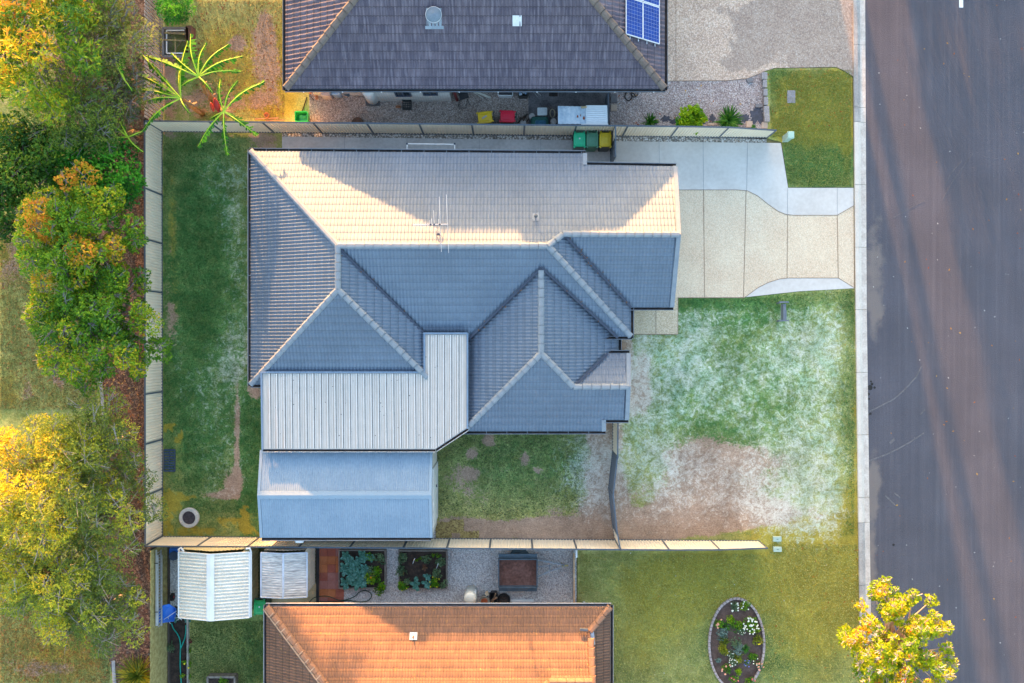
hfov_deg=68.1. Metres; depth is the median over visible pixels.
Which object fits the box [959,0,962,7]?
road marking
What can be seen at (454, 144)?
clothes airer
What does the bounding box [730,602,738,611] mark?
flowering plant
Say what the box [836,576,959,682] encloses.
tree
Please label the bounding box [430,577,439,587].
herb plant
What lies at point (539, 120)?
garden bag
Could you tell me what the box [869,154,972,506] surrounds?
tyre marks
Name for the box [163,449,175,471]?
drain grate
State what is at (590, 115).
lean to
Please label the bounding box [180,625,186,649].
garden hose
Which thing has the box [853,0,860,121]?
kerb
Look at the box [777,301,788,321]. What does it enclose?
letterbox
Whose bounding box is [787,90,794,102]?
pit lid
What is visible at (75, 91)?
tree
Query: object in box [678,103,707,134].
shrub
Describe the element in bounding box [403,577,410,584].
herb plant
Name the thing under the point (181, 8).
shrub
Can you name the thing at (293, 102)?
neighbour yard
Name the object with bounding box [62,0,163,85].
tree
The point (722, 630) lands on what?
shrub
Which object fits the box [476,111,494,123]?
wheelie bin
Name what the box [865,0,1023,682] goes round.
road
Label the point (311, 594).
paving
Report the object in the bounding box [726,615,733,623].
shrub
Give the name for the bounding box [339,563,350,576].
cabbage
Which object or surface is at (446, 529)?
straw mulch
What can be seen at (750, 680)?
flowering plant
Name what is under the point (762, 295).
ground
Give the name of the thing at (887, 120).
road edge
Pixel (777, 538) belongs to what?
service pit
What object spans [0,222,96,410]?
grass
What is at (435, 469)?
roller door
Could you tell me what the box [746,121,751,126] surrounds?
paver
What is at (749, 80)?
paver
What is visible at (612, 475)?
side gate
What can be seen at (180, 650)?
garden hose
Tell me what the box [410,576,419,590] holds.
cabbage
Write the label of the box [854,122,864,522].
kerb
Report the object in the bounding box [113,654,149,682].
grass tree
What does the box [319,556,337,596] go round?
paving
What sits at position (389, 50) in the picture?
house
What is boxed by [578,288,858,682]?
front lawn
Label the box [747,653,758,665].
flowering plant
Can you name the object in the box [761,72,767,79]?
edging block
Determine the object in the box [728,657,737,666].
flowering plant
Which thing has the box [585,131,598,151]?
wheelie bin
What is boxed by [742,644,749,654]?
strappy plant
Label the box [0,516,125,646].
tree
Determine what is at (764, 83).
edging block
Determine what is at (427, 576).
cabbage
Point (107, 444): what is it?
tree
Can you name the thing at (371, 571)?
herb plant
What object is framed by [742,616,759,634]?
flowering plant
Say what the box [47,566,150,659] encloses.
tree
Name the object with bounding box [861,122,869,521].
gutter channel
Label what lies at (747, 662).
flowering plant
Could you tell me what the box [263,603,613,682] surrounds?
house
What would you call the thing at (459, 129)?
metal fence
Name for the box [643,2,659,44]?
solar panel
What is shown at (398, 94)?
window frame
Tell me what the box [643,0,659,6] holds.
solar panel
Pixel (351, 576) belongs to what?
cabbage
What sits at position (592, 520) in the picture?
side lawn
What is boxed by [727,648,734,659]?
flowering plant
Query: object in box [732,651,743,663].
strappy plant
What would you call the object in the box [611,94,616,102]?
paver
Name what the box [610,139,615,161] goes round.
side gate
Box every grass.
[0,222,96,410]
[0,592,109,682]
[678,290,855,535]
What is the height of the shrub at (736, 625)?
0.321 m
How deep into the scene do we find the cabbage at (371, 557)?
36.59 m
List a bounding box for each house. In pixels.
[248,148,680,433]
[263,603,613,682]
[283,0,667,100]
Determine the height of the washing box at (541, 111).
0.595 m
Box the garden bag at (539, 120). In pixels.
[531,116,547,123]
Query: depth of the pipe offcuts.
36.91 m
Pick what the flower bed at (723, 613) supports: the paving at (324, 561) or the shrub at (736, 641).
the shrub at (736, 641)
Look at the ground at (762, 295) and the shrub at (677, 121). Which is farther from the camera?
the ground at (762, 295)
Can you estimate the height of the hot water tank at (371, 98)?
1.450 m
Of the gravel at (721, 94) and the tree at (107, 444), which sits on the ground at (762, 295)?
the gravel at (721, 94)
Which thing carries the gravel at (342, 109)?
on the ground at (762, 295)
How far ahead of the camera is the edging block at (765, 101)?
36.82 m
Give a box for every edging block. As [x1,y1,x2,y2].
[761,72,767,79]
[762,79,766,87]
[762,89,767,95]
[763,97,767,105]
[763,106,768,115]
[763,115,769,121]
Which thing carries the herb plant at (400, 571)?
on the raised bed at (414, 569)
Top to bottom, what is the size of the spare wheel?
0.210 m
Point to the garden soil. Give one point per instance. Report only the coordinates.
(179, 626)
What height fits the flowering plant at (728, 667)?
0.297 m
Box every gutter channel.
[860,0,865,121]
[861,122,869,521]
[864,522,871,674]
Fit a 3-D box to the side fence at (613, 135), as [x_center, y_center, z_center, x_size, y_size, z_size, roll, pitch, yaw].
[4.812,-9.725,36.094,0.072,1.812,0.672,0,90,0]
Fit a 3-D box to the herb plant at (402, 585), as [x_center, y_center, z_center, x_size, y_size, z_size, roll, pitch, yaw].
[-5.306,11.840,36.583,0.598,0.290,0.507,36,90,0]
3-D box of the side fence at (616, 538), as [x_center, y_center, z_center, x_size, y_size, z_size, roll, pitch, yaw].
[4.969,9.312,36.094,0.083,1.812,0.767,-9,90,0]
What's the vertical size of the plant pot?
0.660 m
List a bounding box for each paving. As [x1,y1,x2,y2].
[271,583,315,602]
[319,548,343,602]
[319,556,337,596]
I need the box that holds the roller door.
[432,461,437,527]
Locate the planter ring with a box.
[179,507,199,527]
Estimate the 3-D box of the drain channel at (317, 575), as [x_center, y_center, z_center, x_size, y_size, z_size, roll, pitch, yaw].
[-9.475,11.400,36.950,0.130,0.080,2.850,0,90,0]
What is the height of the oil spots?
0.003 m
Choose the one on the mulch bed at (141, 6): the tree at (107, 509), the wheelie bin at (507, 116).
the tree at (107, 509)
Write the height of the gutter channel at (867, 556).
0.030 m
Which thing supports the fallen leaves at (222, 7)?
on the park lawn at (12, 416)
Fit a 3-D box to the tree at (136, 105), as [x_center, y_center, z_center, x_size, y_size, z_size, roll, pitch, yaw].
[-17.337,-10.876,34.607,3.523,4.999,3.363,-42,90,0]
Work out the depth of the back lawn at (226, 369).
37.00 m
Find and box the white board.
[473,92,490,98]
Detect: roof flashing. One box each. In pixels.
[409,632,416,639]
[513,15,521,25]
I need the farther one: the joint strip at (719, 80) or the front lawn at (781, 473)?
the front lawn at (781, 473)
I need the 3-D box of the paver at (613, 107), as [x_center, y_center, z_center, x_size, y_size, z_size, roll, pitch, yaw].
[4.975,-11.400,36.955,0.300,0.050,0.320,0,90,0]
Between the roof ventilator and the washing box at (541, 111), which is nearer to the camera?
the roof ventilator
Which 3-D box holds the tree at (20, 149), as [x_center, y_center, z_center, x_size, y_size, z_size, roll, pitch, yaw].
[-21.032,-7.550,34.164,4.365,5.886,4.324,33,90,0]
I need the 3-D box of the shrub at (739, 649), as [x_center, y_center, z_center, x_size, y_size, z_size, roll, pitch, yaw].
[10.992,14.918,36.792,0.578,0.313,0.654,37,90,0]
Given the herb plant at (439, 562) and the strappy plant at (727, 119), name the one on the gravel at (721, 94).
the strappy plant at (727, 119)
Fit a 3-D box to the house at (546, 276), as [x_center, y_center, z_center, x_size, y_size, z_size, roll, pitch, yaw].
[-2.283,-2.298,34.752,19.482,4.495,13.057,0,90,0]
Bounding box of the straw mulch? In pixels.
[435,519,478,537]
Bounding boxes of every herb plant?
[167,642,174,652]
[218,677,228,682]
[365,570,380,584]
[366,565,374,576]
[373,553,385,564]
[373,566,381,575]
[373,581,385,595]
[396,565,407,576]
[397,579,408,590]
[398,552,407,563]
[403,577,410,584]
[422,555,430,563]
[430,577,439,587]
[432,568,442,578]
[435,556,445,566]
[439,579,448,588]
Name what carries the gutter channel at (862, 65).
on the ground at (762, 295)
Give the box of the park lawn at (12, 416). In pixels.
[0,0,161,682]
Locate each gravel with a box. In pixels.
[170,547,177,606]
[309,92,527,123]
[327,549,576,602]
[610,73,766,138]
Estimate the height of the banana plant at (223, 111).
3.750 m
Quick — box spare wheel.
[498,593,509,602]
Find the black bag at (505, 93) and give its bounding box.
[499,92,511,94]
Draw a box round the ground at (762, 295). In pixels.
[200,67,865,608]
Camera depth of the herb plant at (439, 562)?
36.58 m
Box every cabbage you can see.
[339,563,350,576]
[340,551,352,563]
[340,577,351,589]
[345,557,357,568]
[346,569,356,583]
[349,561,360,573]
[351,577,361,590]
[354,568,365,582]
[355,556,362,566]
[358,550,369,562]
[358,575,370,587]
[359,564,370,577]
[367,554,374,561]
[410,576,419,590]
[421,581,430,588]
[423,574,430,580]
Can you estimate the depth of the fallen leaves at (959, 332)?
36.98 m
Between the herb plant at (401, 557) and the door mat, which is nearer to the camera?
the herb plant at (401, 557)
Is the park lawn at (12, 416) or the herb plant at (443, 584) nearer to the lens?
the herb plant at (443, 584)
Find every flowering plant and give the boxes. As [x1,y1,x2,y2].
[713,619,723,628]
[721,663,730,674]
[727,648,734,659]
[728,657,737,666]
[728,675,738,682]
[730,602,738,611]
[736,626,745,634]
[739,600,750,610]
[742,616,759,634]
[744,659,751,666]
[745,677,755,682]
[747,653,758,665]
[753,634,762,644]
[756,662,763,670]
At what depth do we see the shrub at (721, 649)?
36.78 m
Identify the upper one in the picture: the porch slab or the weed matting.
the weed matting
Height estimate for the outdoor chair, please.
0.932 m
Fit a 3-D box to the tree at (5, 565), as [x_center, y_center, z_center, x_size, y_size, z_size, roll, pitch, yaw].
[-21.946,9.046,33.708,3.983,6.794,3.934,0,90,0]
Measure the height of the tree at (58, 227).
6.960 m
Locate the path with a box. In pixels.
[282,137,615,161]
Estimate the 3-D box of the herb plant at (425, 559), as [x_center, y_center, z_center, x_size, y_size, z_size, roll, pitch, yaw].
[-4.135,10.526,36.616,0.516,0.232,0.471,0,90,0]
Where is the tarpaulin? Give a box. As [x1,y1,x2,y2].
[169,547,183,553]
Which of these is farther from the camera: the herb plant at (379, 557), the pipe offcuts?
the pipe offcuts
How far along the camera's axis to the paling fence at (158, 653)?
35.94 m
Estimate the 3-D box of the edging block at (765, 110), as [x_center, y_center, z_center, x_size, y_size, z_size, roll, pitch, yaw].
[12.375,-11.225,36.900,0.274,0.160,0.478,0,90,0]
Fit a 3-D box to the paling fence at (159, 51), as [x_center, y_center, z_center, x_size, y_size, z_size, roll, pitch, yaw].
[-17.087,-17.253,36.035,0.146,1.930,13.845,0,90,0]
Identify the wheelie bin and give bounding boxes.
[253,597,270,615]
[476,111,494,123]
[499,110,516,123]
[572,131,585,149]
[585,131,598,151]
[598,131,611,151]
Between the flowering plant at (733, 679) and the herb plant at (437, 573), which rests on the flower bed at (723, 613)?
the flowering plant at (733, 679)
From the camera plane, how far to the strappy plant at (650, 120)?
36.72 m
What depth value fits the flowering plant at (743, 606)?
36.81 m
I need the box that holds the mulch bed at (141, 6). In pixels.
[52,0,154,682]
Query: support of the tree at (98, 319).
on the mulch bed at (141, 6)
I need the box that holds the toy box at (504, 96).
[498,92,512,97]
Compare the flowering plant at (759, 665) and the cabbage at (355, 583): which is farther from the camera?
the flowering plant at (759, 665)
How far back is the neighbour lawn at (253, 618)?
37.00 m
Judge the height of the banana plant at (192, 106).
3.606 m
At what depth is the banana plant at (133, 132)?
33.09 m
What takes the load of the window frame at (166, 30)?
in the cold frame
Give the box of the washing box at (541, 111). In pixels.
[537,108,546,115]
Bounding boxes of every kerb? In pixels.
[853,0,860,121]
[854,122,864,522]
[858,522,866,682]
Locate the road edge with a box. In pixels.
[865,0,908,676]
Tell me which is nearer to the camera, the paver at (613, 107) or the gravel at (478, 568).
the paver at (613, 107)
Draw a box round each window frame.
[166,30,183,53]
[394,92,411,96]
[422,92,437,95]
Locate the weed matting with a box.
[656,107,762,124]
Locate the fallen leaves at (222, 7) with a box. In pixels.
[0,0,283,682]
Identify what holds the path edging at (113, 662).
on the park lawn at (12, 416)
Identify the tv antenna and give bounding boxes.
[413,195,448,252]
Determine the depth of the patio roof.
34.15 m
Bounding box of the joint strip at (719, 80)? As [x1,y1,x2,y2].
[687,73,759,80]
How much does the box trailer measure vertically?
0.810 m
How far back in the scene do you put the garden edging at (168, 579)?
36.84 m
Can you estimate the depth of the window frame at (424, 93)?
35.73 m
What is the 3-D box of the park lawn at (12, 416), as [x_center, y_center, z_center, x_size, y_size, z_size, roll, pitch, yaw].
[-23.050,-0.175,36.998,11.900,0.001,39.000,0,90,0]
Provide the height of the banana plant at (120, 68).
4.842 m
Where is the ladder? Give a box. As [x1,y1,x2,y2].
[154,550,162,626]
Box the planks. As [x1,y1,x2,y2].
[255,117,283,120]
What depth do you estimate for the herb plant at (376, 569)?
36.60 m
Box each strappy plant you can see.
[644,113,658,124]
[714,105,742,126]
[723,622,732,631]
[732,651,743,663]
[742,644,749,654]
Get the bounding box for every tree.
[0,0,104,127]
[0,110,70,218]
[0,161,43,250]
[0,408,105,560]
[0,515,32,595]
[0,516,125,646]
[4,45,127,155]
[9,156,149,307]
[20,255,173,397]
[31,0,116,33]
[35,122,147,225]
[37,385,148,498]
[41,459,170,572]
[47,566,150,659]
[58,105,131,158]
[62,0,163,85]
[78,57,163,132]
[78,80,120,113]
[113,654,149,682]
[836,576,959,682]
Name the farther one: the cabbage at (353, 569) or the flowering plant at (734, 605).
the flowering plant at (734, 605)
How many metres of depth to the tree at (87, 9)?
30.97 m
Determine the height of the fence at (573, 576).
1.440 m
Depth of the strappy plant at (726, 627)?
36.85 m
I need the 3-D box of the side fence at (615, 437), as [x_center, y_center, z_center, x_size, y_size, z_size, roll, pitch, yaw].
[4.919,4.575,36.094,0.073,1.812,1.673,0,90,0]
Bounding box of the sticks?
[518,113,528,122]
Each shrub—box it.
[153,0,195,25]
[675,116,681,125]
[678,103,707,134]
[716,628,727,640]
[718,644,728,655]
[719,635,729,645]
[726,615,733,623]
[730,636,741,646]
[731,619,743,633]
[733,642,744,655]
[735,668,741,675]
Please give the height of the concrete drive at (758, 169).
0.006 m
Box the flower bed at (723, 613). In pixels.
[708,597,765,682]
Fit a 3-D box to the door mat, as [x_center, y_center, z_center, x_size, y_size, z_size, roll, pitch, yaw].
[2.019,-12.067,36.971,0.420,0.030,0.200,0,90,0]
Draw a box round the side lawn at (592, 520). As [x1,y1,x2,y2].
[437,423,614,538]
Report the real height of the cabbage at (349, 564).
0.122 m
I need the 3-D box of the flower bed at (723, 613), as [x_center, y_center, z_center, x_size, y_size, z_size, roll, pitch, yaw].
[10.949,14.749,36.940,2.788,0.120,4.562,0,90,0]
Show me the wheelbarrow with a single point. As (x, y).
(169, 613)
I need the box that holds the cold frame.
[162,25,195,60]
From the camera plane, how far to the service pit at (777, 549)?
36.89 m
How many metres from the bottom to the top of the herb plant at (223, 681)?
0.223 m
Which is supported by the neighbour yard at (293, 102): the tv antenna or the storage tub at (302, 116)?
the storage tub at (302, 116)
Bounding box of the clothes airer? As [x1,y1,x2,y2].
[406,143,455,148]
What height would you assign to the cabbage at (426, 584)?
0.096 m
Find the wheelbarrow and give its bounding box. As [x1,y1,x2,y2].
[159,593,181,623]
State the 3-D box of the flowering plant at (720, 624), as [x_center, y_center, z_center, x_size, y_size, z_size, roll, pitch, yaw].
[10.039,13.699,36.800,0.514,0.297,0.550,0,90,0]
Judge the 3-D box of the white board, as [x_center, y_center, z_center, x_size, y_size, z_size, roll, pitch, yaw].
[-1.526,-11.933,36.526,0.978,0.870,0.141,8,90,0]
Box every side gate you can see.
[608,453,617,533]
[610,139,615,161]
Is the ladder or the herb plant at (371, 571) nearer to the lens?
the ladder
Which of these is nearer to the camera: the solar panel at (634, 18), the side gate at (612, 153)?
the solar panel at (634, 18)
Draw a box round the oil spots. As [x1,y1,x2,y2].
[868,381,894,545]
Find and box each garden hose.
[171,623,181,682]
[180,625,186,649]
[309,590,371,602]
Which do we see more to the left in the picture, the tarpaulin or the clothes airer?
the tarpaulin
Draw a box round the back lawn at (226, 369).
[163,132,281,536]
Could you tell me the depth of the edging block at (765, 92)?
36.82 m
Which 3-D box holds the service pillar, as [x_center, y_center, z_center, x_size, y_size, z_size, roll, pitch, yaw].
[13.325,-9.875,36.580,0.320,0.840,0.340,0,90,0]
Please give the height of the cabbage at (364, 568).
0.122 m
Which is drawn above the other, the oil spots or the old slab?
the old slab
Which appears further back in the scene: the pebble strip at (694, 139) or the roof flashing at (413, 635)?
the pebble strip at (694, 139)
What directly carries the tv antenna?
attached to the house at (546, 276)
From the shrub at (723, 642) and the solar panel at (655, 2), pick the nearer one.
the solar panel at (655, 2)
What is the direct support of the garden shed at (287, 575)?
on the ground at (762, 295)
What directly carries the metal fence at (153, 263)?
on the back lawn at (226, 369)
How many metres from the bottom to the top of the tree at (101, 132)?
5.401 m
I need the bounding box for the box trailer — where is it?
[498,550,567,590]
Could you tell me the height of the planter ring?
0.140 m
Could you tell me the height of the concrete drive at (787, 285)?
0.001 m
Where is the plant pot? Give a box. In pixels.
[479,594,489,602]
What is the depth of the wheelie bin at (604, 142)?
35.95 m
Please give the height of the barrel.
0.940 m
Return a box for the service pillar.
[782,131,793,141]
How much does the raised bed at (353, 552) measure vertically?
0.320 m
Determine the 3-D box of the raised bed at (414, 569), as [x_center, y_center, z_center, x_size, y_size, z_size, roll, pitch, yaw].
[-4.325,11.054,36.840,2.360,0.320,1.889,0,90,0]
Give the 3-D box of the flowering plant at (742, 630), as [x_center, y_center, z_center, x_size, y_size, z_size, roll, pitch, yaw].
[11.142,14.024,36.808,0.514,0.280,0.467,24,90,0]
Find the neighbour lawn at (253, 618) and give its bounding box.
[190,609,262,682]
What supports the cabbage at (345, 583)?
in the raised bed at (353, 552)
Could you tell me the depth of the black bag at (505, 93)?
36.49 m
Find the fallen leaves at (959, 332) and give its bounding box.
[801,5,1021,638]
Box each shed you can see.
[178,547,258,620]
[257,449,437,542]
[260,548,315,598]
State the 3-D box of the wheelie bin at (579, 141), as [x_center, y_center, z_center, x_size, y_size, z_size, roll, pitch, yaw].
[3.207,-9.598,36.457,0.618,1.086,0.847,0,90,0]
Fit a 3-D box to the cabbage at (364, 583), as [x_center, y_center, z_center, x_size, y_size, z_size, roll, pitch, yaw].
[-7.120,11.589,36.579,0.628,0.123,0.654,0,90,0]
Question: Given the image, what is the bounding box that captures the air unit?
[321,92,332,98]
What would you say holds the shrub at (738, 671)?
on the flower bed at (723, 613)
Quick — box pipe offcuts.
[510,599,533,602]
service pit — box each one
[773,536,781,541]
[773,546,781,551]
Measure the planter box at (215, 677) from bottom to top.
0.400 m
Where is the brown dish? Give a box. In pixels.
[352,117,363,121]
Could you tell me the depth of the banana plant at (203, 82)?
33.38 m
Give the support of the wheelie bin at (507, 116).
on the gravel at (342, 109)
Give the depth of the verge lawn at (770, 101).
37.00 m
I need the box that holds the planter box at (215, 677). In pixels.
[206,673,237,682]
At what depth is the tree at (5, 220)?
32.86 m
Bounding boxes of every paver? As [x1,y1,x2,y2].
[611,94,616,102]
[611,104,616,110]
[746,77,753,82]
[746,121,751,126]
[762,122,767,127]
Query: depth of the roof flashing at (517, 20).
33.03 m
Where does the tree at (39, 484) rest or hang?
on the park lawn at (12, 416)
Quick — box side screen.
[605,92,608,122]
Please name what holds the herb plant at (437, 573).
on the raised bed at (414, 569)
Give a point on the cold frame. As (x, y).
(187, 30)
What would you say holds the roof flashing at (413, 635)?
on the house at (452, 643)
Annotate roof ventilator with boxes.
[425,6,443,28]
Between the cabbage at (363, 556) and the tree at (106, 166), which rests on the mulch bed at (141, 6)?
the tree at (106, 166)
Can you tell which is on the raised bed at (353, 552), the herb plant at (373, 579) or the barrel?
the herb plant at (373, 579)
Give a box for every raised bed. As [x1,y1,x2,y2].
[338,548,386,588]
[398,549,447,588]
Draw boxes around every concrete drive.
[344,136,853,214]
[747,278,852,296]
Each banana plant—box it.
[102,120,143,151]
[115,51,134,91]
[134,41,206,131]
[146,34,242,103]
[197,78,264,155]
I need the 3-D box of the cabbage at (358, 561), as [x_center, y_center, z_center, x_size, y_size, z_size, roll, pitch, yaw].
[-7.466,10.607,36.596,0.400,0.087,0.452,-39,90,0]
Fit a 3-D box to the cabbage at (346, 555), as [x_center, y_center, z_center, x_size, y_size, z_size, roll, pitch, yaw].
[-8.008,10.401,36.580,0.554,0.120,0.625,-43,90,0]
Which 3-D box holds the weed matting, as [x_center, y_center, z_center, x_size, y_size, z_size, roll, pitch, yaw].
[9.570,-11.080,36.984,5.551,0.001,1.037,0,90,0]
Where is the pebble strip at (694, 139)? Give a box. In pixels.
[282,133,766,142]
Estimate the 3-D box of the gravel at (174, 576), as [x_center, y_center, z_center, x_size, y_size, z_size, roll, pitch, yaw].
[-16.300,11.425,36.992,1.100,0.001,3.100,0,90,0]
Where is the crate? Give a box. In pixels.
[402,100,411,109]
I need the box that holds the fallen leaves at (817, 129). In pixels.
[618,68,857,682]
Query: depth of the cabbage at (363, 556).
36.57 m
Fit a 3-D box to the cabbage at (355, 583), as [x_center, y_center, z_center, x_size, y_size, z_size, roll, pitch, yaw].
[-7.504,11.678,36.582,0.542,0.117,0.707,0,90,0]
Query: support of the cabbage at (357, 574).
on the raised bed at (353, 552)
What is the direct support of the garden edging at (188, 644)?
on the neighbour lawn at (253, 618)
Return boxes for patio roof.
[260,332,468,451]
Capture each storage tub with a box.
[295,111,309,121]
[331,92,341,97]
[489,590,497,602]
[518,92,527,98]
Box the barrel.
[169,551,177,560]
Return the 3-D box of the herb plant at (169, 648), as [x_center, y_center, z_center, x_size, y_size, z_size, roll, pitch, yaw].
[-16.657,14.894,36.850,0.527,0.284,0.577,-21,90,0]
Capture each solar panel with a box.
[626,0,642,41]
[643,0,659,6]
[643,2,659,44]
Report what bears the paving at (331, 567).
on the gravel at (478, 568)
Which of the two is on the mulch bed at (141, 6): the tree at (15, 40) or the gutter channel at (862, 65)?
the tree at (15, 40)
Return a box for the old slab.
[528,92,609,124]
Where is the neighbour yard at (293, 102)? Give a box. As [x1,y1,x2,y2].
[163,0,308,121]
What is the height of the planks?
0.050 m
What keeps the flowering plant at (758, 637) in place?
on the flower bed at (723, 613)
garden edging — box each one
[167,547,169,682]
[186,619,189,682]
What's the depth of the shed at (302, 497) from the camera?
34.45 m
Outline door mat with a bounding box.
[549,92,557,95]
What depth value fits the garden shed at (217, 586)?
34.73 m
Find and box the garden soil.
[170,606,186,682]
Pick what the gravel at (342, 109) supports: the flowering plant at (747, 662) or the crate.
the crate
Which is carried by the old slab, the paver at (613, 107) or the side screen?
the side screen
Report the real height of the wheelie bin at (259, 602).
1.086 m
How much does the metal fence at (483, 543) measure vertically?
1.812 m
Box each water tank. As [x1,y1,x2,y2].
[362,92,379,105]
[464,585,476,602]
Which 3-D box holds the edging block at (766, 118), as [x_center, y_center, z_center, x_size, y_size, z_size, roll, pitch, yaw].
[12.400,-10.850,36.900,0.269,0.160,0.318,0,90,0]
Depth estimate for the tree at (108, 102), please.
32.38 m
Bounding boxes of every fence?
[142,0,162,119]
[144,120,776,137]
[144,121,163,545]
[144,536,767,550]
[148,547,167,682]
[572,550,576,602]
[611,125,615,145]
[612,423,618,457]
[613,528,620,549]
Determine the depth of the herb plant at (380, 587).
36.55 m
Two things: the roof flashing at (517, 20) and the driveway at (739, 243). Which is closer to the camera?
the roof flashing at (517, 20)
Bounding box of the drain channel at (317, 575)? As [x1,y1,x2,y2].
[316,548,318,602]
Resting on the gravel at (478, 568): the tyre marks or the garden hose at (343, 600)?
the garden hose at (343, 600)
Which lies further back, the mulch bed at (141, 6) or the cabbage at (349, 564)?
the mulch bed at (141, 6)
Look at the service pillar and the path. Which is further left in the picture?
the path
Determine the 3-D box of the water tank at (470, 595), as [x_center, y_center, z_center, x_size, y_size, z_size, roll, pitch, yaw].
[-1.981,12.156,36.370,0.600,1.260,0.596,0,90,0]
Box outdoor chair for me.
[458,92,469,108]
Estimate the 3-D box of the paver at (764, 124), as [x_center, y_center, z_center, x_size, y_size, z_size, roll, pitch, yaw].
[12.325,-10.550,36.955,0.280,0.050,0.300,0,90,0]
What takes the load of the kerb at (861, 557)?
on the ground at (762, 295)
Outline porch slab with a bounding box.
[634,297,677,333]
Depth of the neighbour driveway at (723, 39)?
36.98 m
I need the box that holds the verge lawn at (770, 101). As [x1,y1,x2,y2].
[765,68,853,186]
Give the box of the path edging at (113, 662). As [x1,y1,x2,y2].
[52,0,115,682]
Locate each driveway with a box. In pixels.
[634,190,854,334]
[668,0,852,80]
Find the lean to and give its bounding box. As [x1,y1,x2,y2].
[556,105,607,124]

